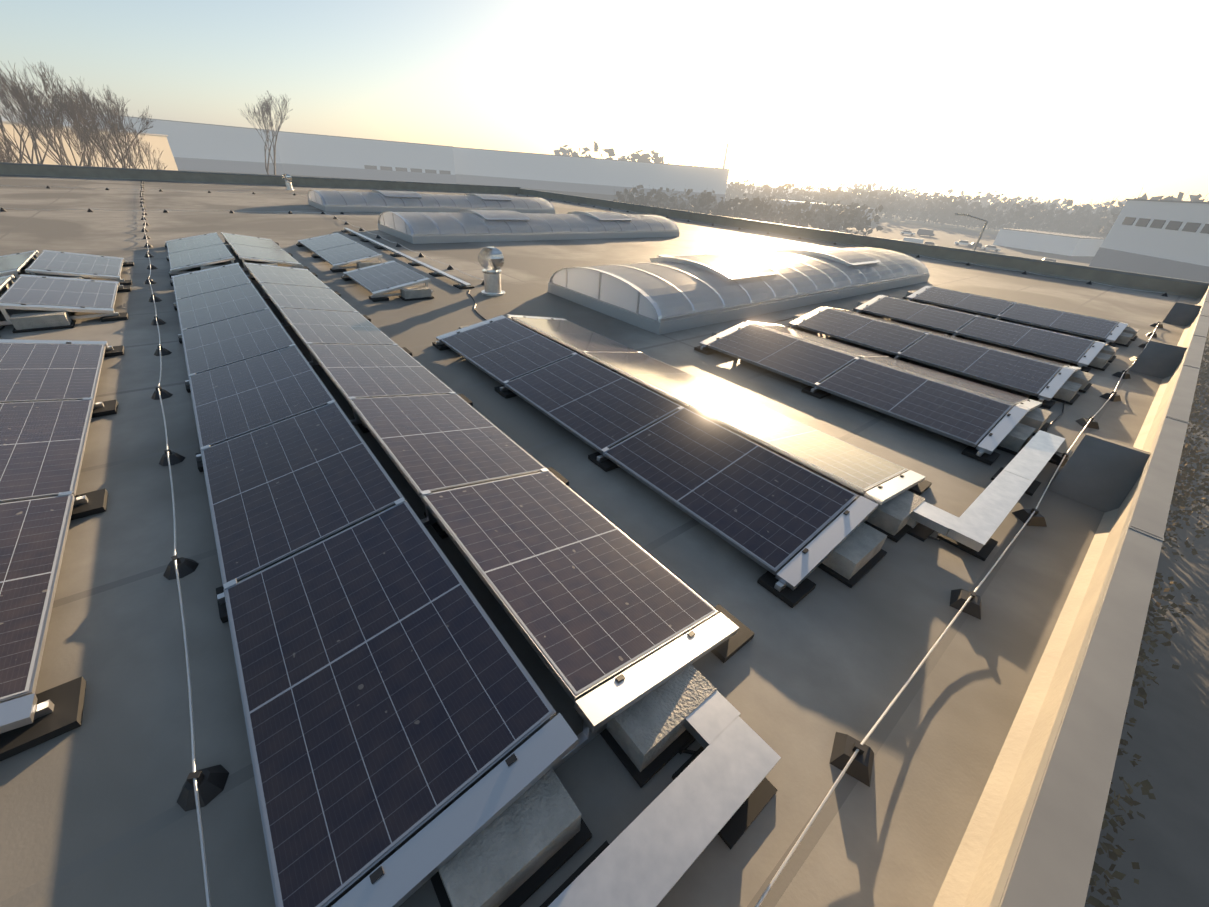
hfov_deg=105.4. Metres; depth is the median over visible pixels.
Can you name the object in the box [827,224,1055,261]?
parked cars
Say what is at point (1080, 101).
sky
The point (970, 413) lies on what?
pv tent
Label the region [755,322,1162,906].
conductor
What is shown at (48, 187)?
conductor cross
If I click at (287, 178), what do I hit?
turbine vent
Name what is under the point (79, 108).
bare trees
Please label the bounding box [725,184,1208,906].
terrain
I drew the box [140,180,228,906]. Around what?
conductor
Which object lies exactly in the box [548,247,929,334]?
skylight
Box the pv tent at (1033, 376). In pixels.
[786,306,1093,408]
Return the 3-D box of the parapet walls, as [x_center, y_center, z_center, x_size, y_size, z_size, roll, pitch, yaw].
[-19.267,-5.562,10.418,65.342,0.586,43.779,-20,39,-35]
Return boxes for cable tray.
[341,228,473,288]
[540,430,1065,906]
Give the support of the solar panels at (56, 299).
on the roof deck building at (92, 813)
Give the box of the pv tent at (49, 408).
[0,339,124,760]
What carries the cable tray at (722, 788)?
on the roof deck building at (92, 813)
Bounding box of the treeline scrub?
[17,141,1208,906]
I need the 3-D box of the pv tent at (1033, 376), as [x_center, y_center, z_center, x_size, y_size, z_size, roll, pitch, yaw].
[5.443,-1.889,7.788,2.314,0.313,4.238,-20,39,-35]
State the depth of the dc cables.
5.64 m
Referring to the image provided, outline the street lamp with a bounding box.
[955,213,987,250]
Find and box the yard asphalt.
[798,220,1208,431]
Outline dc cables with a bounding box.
[0,294,1065,754]
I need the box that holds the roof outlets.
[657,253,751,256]
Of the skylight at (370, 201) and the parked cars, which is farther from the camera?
the parked cars
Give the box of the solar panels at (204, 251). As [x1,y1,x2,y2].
[165,232,308,277]
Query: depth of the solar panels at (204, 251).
10.02 m
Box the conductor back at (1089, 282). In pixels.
[516,194,1167,296]
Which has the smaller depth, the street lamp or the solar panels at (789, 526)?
the solar panels at (789, 526)
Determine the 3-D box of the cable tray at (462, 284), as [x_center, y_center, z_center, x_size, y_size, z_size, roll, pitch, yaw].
[-5.726,-5.463,12.447,0.320,0.096,9.294,-20,39,-35]
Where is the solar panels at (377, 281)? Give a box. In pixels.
[341,260,433,301]
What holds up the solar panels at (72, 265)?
on the roof deck building at (92, 813)
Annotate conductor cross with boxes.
[0,185,569,202]
[0,208,658,215]
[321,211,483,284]
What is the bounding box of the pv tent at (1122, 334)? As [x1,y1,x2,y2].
[903,286,1139,346]
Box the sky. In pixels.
[0,0,1208,208]
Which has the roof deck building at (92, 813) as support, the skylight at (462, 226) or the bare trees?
the skylight at (462, 226)
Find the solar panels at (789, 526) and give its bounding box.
[432,314,931,607]
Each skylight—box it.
[308,190,554,213]
[378,210,679,243]
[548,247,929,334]
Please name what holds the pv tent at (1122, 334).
on the roof deck building at (92, 813)
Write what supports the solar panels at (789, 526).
on the roof deck building at (92, 813)
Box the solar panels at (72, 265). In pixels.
[0,250,133,285]
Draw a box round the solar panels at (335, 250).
[296,233,382,271]
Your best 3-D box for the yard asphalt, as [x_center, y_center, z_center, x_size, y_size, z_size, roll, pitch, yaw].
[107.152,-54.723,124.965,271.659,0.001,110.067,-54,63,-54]
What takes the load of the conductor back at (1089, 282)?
on the roof deck building at (92, 813)
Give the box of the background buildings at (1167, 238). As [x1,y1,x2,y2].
[0,107,1208,282]
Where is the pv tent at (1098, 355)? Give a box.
[853,295,1117,372]
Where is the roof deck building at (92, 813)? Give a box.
[0,175,1197,906]
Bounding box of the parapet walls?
[0,162,1208,906]
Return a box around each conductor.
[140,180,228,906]
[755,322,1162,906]
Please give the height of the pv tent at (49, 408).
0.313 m
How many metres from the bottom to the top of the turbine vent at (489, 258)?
0.865 m
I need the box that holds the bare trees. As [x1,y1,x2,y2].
[0,58,292,174]
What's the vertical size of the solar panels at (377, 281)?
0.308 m
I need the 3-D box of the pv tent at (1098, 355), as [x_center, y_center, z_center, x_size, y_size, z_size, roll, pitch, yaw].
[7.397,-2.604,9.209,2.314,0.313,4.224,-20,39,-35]
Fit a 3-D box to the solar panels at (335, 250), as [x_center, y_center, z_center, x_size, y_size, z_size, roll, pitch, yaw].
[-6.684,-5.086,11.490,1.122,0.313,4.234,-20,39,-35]
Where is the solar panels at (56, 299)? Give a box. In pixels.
[0,274,130,332]
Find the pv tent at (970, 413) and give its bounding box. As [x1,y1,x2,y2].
[694,321,1051,464]
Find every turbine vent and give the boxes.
[282,174,293,189]
[478,247,504,295]

